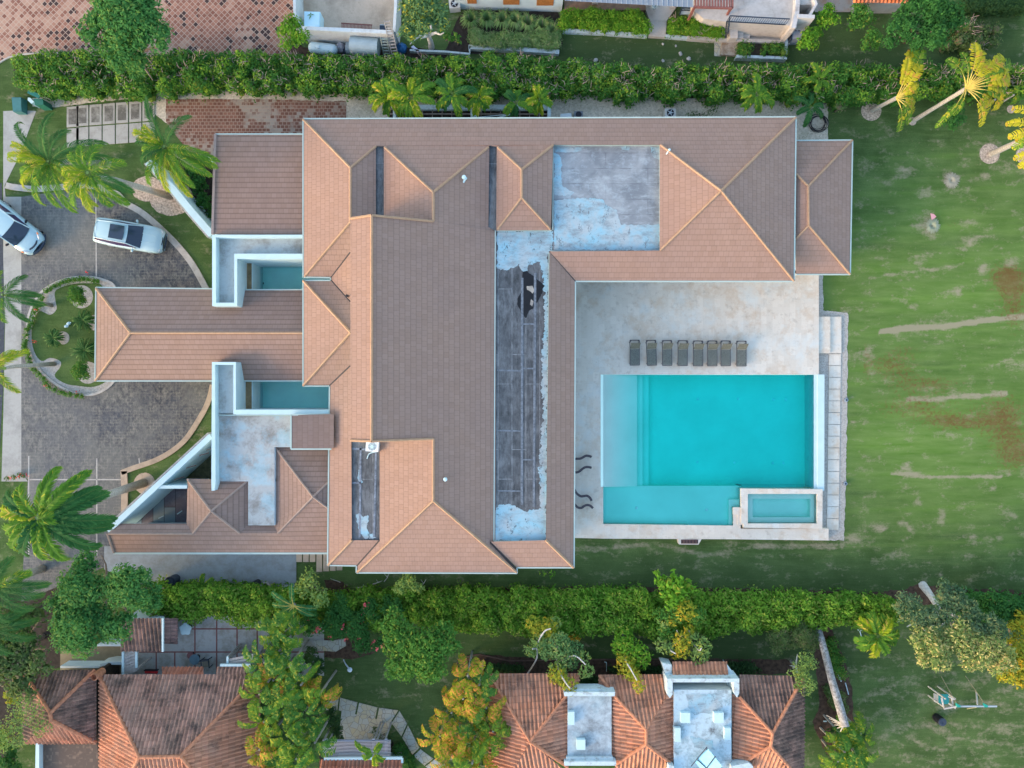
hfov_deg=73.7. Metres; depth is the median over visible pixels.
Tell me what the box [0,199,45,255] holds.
minivan
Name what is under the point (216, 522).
service wing
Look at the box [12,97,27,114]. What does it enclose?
utility cabinet
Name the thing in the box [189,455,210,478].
courtyard grass
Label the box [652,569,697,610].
shrub
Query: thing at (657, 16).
pale path
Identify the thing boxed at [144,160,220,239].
garden wall
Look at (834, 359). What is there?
stepping slab
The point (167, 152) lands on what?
royal palm
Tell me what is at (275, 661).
tree
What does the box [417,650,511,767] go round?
tree
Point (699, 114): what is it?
shrub
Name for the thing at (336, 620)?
flowering shrub
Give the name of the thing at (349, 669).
garden lamp
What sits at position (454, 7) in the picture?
condenser
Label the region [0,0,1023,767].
lawn
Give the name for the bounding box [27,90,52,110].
waste bin
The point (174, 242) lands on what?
kerb
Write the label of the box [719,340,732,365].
sun lounger
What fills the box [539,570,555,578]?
shrub
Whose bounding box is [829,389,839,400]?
stepping slab
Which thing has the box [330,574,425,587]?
bare branches
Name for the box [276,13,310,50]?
tree
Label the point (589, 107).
gravel strip
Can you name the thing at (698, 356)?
sun lounger
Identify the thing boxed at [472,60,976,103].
planting bed
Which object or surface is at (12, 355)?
royal palm
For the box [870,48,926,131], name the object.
traveller palm
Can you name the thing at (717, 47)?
flagstone edge
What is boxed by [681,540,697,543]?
drain grate
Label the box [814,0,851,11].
pavilion paving
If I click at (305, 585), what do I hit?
tree
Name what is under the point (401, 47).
blue tarp
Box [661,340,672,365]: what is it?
sun lounger
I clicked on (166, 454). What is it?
kerb
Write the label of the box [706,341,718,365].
sun lounger
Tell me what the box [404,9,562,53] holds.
planting bed
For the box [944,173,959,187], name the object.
grass tuft
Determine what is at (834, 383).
stepping slab
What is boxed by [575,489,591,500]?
wave bench
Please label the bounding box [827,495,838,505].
stepping slab
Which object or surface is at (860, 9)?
shrub
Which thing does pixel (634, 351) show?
sun lounger
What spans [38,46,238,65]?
shrub row
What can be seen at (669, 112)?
condenser
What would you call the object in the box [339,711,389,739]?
flagstone patio
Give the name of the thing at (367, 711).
flagstone path
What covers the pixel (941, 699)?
play set
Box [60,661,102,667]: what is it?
yard wall
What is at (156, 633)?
outbuilding
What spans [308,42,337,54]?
gas tank
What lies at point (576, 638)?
shrub
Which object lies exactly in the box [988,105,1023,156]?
traveller palm
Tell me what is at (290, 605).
banana plant
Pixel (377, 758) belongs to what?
areca palm
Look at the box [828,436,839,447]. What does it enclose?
stepping slab
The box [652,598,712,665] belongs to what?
plumeria tree
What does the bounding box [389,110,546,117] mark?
planting bed
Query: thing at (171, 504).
yard slabs
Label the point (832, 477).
stepping slab
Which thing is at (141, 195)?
bark mulch
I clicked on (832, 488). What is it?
stepping slab
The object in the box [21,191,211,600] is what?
driveway
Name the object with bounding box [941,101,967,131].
shrub
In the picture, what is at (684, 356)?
sun lounger
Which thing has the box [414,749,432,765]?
flagstone path
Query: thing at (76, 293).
shrub
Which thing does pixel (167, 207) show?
bark mulch
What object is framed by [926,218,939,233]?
grass tuft
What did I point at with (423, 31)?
mango tree
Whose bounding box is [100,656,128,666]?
yard wall
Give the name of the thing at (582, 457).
wave bench
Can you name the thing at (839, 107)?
shrub
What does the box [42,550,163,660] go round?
round tree
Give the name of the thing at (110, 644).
yard wall
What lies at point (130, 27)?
round tree
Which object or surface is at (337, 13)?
service yard
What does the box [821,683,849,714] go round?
shrub row
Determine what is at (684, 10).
bench
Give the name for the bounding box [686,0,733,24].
red pergola
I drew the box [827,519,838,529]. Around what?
stepping slab
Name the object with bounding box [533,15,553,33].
grass tuft
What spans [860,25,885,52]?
shrub
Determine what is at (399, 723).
flagstone path
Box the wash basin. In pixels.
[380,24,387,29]
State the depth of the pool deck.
49.55 m
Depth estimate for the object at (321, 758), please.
49.95 m
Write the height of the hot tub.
1.420 m
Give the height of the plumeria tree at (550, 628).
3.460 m
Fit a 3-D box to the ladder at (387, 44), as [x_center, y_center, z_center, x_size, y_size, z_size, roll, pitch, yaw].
[-9.052,-24.007,49.000,0.518,2.043,0.782,6,90,0]
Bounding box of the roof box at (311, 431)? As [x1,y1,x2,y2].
[290,414,333,449]
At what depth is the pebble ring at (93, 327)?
49.95 m
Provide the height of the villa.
8.109 m
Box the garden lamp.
[343,659,351,671]
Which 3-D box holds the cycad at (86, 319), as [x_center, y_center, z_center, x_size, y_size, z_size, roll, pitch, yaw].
[-31.021,-4.585,49.573,1.780,0.907,1.686,-39,90,0]
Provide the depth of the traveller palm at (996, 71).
43.88 m
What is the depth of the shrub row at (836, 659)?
49.45 m
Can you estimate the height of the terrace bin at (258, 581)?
0.800 m
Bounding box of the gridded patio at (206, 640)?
[121,616,323,675]
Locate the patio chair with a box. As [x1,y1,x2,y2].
[199,657,212,667]
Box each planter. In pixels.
[246,382,262,408]
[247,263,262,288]
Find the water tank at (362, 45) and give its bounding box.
[345,36,379,59]
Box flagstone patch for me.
[313,638,345,651]
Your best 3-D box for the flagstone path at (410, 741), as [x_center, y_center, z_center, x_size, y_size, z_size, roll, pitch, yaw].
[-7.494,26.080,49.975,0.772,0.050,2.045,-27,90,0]
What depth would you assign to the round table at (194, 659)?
49.37 m
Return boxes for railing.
[725,15,789,38]
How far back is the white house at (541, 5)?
49.26 m
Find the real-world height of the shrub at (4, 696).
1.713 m
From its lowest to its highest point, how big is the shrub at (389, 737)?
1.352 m
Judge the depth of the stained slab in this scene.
49.80 m
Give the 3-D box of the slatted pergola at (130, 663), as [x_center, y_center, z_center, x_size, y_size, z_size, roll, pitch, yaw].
[-26.859,19.595,48.960,1.085,2.080,1.915,0,90,0]
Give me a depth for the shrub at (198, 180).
48.62 m
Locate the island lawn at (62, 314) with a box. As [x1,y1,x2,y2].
[31,283,103,386]
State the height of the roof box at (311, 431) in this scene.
1.750 m
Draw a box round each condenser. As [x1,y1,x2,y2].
[365,442,379,458]
[449,0,460,12]
[663,109,675,116]
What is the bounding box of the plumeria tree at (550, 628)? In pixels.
[523,615,561,672]
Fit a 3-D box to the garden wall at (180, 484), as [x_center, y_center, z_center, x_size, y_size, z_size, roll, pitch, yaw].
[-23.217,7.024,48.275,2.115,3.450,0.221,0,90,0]
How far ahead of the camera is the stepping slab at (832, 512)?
49.93 m
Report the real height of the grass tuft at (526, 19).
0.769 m
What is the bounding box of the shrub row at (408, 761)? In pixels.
[391,741,416,767]
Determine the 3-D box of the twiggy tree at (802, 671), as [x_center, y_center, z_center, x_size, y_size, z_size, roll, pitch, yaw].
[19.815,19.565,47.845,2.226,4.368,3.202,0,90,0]
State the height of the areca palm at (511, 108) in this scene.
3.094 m
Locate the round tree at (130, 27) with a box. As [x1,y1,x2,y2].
[73,0,175,80]
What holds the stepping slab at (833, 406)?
on the pebble border
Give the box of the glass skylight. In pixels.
[691,747,721,767]
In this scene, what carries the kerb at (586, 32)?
on the lawn at (934, 464)
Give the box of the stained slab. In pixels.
[720,43,737,56]
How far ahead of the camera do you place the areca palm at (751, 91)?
46.83 m
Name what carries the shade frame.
on the planting bed at (425, 116)
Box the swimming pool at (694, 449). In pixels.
[601,375,823,524]
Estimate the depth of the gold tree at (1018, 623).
45.72 m
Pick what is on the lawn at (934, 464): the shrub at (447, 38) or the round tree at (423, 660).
the round tree at (423, 660)
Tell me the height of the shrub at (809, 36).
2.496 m
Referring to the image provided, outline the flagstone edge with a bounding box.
[714,43,720,55]
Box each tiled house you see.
[21,663,260,767]
[488,657,805,767]
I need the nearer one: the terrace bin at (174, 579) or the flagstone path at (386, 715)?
the terrace bin at (174, 579)
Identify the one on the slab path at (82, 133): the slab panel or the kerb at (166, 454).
the slab panel
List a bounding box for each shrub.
[0,730,21,767]
[2,690,18,704]
[4,472,28,480]
[21,271,99,398]
[65,285,86,306]
[69,361,90,380]
[183,157,211,217]
[297,591,405,655]
[301,646,326,678]
[322,705,343,743]
[369,726,396,744]
[443,31,452,43]
[452,31,461,44]
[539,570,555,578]
[568,632,580,641]
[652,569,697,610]
[685,108,717,116]
[765,619,820,657]
[795,26,820,51]
[813,20,823,36]
[816,2,841,29]
[835,102,846,112]
[846,3,876,31]
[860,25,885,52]
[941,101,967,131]
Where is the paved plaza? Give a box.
[0,0,292,60]
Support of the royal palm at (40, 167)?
on the lawn at (934, 464)
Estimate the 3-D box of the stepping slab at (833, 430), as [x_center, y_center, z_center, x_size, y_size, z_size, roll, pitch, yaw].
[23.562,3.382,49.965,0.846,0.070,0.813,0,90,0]
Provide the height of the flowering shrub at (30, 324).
0.795 m
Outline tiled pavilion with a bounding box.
[852,0,907,12]
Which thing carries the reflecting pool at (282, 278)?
on the lawn at (934, 464)
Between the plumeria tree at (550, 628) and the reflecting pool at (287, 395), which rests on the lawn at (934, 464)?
the reflecting pool at (287, 395)
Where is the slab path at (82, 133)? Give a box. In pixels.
[67,101,154,147]
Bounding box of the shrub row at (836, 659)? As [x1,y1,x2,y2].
[824,635,849,680]
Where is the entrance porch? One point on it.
(150, 334)
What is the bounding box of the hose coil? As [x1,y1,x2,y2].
[808,114,828,132]
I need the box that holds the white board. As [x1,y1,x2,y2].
[28,98,38,107]
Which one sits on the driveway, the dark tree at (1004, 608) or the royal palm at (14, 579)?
the royal palm at (14, 579)
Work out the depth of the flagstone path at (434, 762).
49.95 m
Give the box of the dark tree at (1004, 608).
[978,587,1023,630]
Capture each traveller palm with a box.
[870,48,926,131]
[911,42,1011,127]
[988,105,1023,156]
[1013,136,1023,168]
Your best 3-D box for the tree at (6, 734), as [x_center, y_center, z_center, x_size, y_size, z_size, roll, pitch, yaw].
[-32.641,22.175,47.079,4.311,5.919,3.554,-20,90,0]
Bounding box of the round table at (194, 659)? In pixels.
[189,654,199,664]
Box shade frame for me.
[390,105,550,117]
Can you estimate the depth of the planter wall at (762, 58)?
49.52 m
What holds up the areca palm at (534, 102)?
on the planting bed at (425, 116)
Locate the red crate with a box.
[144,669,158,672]
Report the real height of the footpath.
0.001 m
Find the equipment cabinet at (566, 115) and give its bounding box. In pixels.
[560,113,571,116]
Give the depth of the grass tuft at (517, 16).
49.41 m
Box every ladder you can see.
[380,37,390,60]
[384,20,397,56]
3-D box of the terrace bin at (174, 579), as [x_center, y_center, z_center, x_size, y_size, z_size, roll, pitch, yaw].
[-24.582,14.224,49.490,0.760,0.900,0.748,0,90,0]
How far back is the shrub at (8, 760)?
48.36 m
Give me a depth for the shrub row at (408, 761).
49.29 m
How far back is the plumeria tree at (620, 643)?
46.79 m
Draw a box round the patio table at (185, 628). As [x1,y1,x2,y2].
[179,623,191,634]
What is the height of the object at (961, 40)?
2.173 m
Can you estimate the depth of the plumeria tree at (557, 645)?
46.42 m
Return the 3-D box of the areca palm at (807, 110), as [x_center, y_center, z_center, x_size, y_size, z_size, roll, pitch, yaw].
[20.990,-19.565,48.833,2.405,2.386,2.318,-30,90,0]
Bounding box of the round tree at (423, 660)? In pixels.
[378,605,462,685]
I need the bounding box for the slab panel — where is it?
[69,102,152,123]
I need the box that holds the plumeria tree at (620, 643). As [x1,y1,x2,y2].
[610,622,653,694]
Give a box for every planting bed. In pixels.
[0,587,62,763]
[13,52,462,91]
[166,153,212,212]
[289,46,394,56]
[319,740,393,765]
[324,580,1023,623]
[324,638,374,659]
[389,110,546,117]
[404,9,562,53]
[464,655,800,675]
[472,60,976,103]
[737,43,783,55]
[813,622,853,762]
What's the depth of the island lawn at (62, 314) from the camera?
49.95 m
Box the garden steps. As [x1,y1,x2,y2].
[819,317,840,352]
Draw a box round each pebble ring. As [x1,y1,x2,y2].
[58,332,68,343]
[70,285,92,307]
[79,362,94,383]
[89,315,94,329]
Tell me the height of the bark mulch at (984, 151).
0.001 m
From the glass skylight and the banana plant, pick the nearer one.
the glass skylight
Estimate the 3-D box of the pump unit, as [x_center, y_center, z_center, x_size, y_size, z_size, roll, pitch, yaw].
[4.819,-19.497,49.680,0.620,0.640,0.500,0,90,0]
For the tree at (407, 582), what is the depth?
46.53 m
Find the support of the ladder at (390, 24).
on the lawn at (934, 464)
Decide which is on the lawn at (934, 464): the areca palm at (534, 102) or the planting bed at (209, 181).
the planting bed at (209, 181)
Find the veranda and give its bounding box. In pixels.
[564,0,692,12]
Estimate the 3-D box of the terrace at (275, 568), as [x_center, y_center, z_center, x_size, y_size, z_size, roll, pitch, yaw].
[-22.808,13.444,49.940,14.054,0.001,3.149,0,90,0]
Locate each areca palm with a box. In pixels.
[191,573,213,588]
[354,736,385,766]
[368,78,406,117]
[384,77,435,117]
[433,72,477,116]
[465,85,495,116]
[502,89,533,116]
[526,84,552,115]
[739,73,774,113]
[793,92,823,127]
[801,62,831,92]
[853,610,900,658]
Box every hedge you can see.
[10,42,1023,113]
[140,574,907,641]
[557,5,653,38]
[665,11,726,42]
[948,586,1023,630]
[956,0,1023,20]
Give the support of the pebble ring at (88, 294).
on the island lawn at (62, 314)
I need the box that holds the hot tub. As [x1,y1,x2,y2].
[732,487,822,528]
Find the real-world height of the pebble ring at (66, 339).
0.001 m
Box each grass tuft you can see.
[459,7,479,28]
[477,7,496,29]
[492,8,513,29]
[504,8,523,30]
[516,11,537,33]
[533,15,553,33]
[543,19,562,40]
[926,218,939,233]
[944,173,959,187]
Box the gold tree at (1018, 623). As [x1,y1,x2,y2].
[994,608,1023,689]
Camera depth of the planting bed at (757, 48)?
49.70 m
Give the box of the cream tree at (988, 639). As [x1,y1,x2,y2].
[891,577,1020,676]
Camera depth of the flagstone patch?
49.97 m
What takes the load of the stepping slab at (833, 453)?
on the pebble border
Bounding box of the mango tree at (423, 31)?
[397,0,450,49]
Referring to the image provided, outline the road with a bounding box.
[0,183,4,435]
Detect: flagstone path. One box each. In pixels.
[323,697,338,709]
[339,698,357,714]
[357,703,376,719]
[377,708,397,721]
[392,711,406,735]
[402,726,418,754]
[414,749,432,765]
[426,759,441,767]
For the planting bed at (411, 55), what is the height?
0.001 m
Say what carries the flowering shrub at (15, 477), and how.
on the footpath
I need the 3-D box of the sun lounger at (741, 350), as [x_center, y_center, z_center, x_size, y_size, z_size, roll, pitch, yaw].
[16.553,-2.194,49.131,0.725,0.838,1.855,0,90,0]
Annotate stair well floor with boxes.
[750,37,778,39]
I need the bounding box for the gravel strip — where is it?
[32,88,827,139]
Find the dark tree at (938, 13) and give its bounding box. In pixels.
[882,0,969,55]
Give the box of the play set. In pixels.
[928,676,996,709]
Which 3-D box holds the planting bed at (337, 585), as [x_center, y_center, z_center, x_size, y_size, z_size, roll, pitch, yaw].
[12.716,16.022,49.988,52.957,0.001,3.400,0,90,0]
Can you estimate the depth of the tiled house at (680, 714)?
46.14 m
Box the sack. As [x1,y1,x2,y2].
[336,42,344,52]
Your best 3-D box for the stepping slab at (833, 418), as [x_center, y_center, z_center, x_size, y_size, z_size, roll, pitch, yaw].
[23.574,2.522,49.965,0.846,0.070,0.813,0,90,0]
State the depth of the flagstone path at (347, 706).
49.95 m
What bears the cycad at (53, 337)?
on the island lawn at (62, 314)
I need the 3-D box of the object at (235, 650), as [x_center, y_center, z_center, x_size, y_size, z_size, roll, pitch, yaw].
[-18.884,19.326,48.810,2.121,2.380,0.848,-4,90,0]
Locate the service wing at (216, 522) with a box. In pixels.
[106,413,327,553]
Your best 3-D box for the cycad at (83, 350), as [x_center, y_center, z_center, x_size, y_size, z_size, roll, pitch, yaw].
[-30.926,-2.423,49.572,2.073,0.967,2.112,0,90,0]
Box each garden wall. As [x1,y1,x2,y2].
[107,432,211,531]
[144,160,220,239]
[158,478,208,488]
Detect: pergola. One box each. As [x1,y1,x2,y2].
[122,651,151,674]
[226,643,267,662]
[322,721,391,756]
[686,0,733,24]
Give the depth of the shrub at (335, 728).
48.32 m
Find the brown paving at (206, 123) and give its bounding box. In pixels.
[166,99,346,154]
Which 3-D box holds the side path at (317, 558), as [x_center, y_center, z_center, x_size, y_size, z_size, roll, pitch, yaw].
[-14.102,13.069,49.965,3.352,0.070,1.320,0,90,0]
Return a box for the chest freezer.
[304,11,323,26]
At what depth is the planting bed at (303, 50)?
49.99 m
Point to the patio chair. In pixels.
(206, 662)
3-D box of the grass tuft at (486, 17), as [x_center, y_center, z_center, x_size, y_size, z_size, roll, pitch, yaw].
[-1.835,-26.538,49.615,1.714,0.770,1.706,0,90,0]
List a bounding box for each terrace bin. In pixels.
[165,574,179,584]
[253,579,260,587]
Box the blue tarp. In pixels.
[396,42,406,53]
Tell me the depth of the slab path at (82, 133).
49.95 m
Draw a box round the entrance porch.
[94,287,301,381]
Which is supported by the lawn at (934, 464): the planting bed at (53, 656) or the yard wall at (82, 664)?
the planting bed at (53, 656)
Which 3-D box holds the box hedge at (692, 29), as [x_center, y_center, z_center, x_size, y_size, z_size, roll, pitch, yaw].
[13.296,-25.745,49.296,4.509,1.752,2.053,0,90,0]
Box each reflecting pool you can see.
[261,267,329,288]
[263,382,328,407]
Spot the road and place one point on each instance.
(2, 326)
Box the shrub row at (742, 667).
[467,659,761,674]
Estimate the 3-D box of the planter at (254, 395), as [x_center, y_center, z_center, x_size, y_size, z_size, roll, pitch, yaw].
[-18.594,0.483,48.750,1.047,2.500,2.480,0,90,0]
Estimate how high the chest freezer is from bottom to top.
1.050 m
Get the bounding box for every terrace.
[104,546,295,586]
[686,0,817,45]
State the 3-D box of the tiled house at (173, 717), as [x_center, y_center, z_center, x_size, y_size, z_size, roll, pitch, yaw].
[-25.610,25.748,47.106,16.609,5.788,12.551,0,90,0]
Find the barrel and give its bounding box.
[932,713,946,725]
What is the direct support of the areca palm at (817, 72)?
on the planting bed at (702, 97)
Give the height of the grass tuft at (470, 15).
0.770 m
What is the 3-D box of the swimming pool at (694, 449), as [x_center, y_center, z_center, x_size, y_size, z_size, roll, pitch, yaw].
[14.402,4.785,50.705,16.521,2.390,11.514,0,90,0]
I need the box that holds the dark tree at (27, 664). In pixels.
[0,600,54,701]
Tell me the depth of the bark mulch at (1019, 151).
49.99 m
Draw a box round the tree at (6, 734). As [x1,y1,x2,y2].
[0,690,53,753]
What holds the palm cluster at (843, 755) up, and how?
on the planting bed at (823, 708)
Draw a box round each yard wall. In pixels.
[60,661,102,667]
[97,639,120,645]
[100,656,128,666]
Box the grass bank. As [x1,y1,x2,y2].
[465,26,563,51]
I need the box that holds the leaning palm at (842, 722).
[815,626,848,731]
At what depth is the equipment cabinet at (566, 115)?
49.45 m
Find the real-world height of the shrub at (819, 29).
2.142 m
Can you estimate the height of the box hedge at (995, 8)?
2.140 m
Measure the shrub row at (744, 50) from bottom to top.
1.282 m
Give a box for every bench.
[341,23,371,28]
[575,455,591,459]
[575,466,591,473]
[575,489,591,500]
[575,503,593,508]
[679,7,689,14]
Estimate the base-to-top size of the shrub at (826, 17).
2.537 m
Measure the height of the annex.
4.505 m
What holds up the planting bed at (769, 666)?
on the lawn at (934, 464)
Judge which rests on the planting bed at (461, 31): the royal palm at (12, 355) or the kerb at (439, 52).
the kerb at (439, 52)
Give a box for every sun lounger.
[629,340,640,365]
[646,340,656,365]
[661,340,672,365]
[677,340,688,365]
[692,341,704,365]
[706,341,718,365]
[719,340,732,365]
[735,341,747,365]
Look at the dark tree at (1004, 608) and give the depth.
46.25 m
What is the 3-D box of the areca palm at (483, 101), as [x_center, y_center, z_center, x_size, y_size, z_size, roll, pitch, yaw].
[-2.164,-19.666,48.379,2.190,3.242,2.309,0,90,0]
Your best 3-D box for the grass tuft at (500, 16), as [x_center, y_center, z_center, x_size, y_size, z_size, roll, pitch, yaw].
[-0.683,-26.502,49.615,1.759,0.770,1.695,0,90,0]
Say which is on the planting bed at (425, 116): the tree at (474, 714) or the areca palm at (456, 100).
the areca palm at (456, 100)
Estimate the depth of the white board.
49.20 m
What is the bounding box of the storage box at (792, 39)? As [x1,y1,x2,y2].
[788,30,801,44]
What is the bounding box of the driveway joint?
[28,198,139,555]
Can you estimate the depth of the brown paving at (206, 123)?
49.98 m
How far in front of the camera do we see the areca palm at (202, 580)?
48.70 m
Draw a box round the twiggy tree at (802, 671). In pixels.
[786,651,818,696]
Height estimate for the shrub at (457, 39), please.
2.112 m
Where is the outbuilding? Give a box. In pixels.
[121,608,177,651]
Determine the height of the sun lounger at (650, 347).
0.838 m
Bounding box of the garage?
[211,133,301,234]
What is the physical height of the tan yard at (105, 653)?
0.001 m
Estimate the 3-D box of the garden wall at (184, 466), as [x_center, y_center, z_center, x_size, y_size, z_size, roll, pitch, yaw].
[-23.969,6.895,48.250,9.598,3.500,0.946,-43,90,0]
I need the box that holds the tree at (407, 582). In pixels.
[392,574,425,595]
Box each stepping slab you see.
[827,472,838,482]
[827,483,838,494]
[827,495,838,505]
[827,507,838,517]
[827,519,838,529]
[828,401,839,411]
[828,413,839,423]
[828,425,839,435]
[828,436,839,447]
[828,448,839,458]
[828,460,838,470]
[829,354,840,364]
[829,366,840,376]
[829,378,840,388]
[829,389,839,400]
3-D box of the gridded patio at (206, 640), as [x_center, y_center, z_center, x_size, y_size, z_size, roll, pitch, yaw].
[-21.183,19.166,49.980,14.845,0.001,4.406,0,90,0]
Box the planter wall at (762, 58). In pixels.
[734,38,787,61]
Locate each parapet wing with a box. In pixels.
[211,362,327,524]
[212,235,301,306]
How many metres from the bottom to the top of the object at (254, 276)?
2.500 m
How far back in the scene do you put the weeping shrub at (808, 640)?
47.95 m
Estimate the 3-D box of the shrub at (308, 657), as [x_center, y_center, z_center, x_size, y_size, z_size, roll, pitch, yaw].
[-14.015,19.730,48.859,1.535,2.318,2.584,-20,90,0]
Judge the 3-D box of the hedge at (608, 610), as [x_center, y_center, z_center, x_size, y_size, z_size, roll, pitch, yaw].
[0.952,16.221,48.863,54.308,3.246,4.204,1,90,0]
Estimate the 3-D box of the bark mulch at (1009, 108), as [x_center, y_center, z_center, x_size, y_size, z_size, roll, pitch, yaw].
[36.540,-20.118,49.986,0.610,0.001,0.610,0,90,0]
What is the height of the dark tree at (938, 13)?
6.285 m
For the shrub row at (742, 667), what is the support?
on the planting bed at (769, 666)
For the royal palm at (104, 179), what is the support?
on the lawn at (934, 464)
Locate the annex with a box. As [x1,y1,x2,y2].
[795,139,852,274]
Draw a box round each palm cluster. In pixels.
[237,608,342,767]
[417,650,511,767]
[818,711,878,767]
[981,83,1019,110]
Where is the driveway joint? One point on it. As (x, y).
(96, 479)
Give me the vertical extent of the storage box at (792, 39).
0.980 m
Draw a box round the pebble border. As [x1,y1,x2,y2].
[817,275,848,540]
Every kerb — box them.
[0,52,66,62]
[5,182,208,287]
[26,276,115,395]
[120,385,211,511]
[410,47,470,55]
[468,45,558,55]
[563,29,646,38]
[666,34,686,40]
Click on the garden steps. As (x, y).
(829, 334)
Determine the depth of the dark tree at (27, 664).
45.08 m
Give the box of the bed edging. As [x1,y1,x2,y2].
[457,654,674,663]
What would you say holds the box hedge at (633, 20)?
on the lawn at (934, 464)
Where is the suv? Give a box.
[93,217,167,254]
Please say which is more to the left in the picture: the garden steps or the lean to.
the lean to
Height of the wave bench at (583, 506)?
0.380 m
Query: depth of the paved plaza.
49.99 m
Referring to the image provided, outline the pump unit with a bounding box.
[574,111,582,116]
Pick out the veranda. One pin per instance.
(620, 5)
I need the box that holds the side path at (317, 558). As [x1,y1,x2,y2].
[296,554,341,571]
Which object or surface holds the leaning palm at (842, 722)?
on the planting bed at (823, 708)
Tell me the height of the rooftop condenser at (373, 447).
0.622 m
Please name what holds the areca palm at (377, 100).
on the planting bed at (425, 116)
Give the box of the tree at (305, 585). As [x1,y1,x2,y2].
[294,565,329,608]
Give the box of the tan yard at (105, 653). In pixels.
[60,646,120,673]
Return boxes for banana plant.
[271,583,317,629]
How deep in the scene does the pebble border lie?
49.98 m
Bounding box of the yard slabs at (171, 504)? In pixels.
[135,489,186,523]
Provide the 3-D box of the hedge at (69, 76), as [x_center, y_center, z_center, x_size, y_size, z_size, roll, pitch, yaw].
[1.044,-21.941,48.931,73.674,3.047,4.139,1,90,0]
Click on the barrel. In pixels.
(939, 719)
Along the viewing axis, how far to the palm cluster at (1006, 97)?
48.19 m
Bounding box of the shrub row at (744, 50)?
[734,39,788,58]
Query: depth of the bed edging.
49.90 m
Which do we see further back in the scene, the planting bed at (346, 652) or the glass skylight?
the planting bed at (346, 652)
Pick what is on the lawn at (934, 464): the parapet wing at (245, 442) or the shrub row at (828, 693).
the parapet wing at (245, 442)
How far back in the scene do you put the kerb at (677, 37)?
49.70 m
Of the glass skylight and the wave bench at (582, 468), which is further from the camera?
the wave bench at (582, 468)
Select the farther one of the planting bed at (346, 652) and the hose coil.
the planting bed at (346, 652)
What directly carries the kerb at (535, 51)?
on the planting bed at (461, 31)
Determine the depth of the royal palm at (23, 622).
43.94 m
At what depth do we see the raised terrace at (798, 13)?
48.10 m
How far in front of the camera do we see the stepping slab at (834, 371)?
49.93 m
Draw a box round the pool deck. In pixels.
[575,273,828,544]
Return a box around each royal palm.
[0,270,53,323]
[0,339,56,396]
[0,466,147,561]
[0,554,51,622]
[0,609,39,656]
[7,111,112,213]
[61,143,172,212]
[132,96,221,197]
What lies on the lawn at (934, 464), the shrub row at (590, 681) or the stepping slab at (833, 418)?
the shrub row at (590, 681)
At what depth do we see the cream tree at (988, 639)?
44.56 m
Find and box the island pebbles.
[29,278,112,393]
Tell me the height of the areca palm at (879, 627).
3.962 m
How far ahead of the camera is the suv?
48.83 m
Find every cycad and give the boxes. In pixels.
[43,328,64,347]
[70,309,94,331]
[70,337,94,362]
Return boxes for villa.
[302,116,796,573]
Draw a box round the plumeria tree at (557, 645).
[538,630,594,696]
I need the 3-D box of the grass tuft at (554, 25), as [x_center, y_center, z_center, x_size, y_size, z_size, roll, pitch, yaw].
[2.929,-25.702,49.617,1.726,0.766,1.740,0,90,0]
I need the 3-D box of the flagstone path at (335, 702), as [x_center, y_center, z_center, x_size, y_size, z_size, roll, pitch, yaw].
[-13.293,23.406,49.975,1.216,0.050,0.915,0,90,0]
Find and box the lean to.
[319,752,402,767]
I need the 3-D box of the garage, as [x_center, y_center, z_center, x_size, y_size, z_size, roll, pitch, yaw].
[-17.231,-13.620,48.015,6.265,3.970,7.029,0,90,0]
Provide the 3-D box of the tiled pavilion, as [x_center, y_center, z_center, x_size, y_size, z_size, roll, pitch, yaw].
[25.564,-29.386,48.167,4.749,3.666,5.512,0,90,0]
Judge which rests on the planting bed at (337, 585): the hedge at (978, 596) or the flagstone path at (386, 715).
the hedge at (978, 596)
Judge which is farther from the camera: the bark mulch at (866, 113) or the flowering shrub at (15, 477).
the bark mulch at (866, 113)
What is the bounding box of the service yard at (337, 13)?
[293,0,401,46]
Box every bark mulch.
[133,176,159,201]
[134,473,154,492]
[149,183,192,215]
[861,102,880,120]
[980,144,999,163]
[1007,105,1014,112]
[1016,146,1023,161]
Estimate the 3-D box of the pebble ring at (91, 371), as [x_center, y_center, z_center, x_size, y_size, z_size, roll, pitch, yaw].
[-31.026,-0.830,49.948,1.626,0.001,1.626,0,90,0]
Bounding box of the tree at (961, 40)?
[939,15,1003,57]
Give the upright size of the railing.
2.093 m
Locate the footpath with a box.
[1,110,35,480]
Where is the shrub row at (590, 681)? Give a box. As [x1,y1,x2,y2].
[581,676,598,683]
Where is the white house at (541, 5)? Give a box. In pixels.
[455,0,562,11]
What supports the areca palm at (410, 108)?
on the planting bed at (425, 116)
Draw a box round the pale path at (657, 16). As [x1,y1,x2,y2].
[645,5,676,38]
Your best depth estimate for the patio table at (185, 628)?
49.25 m
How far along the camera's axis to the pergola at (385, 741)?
47.40 m

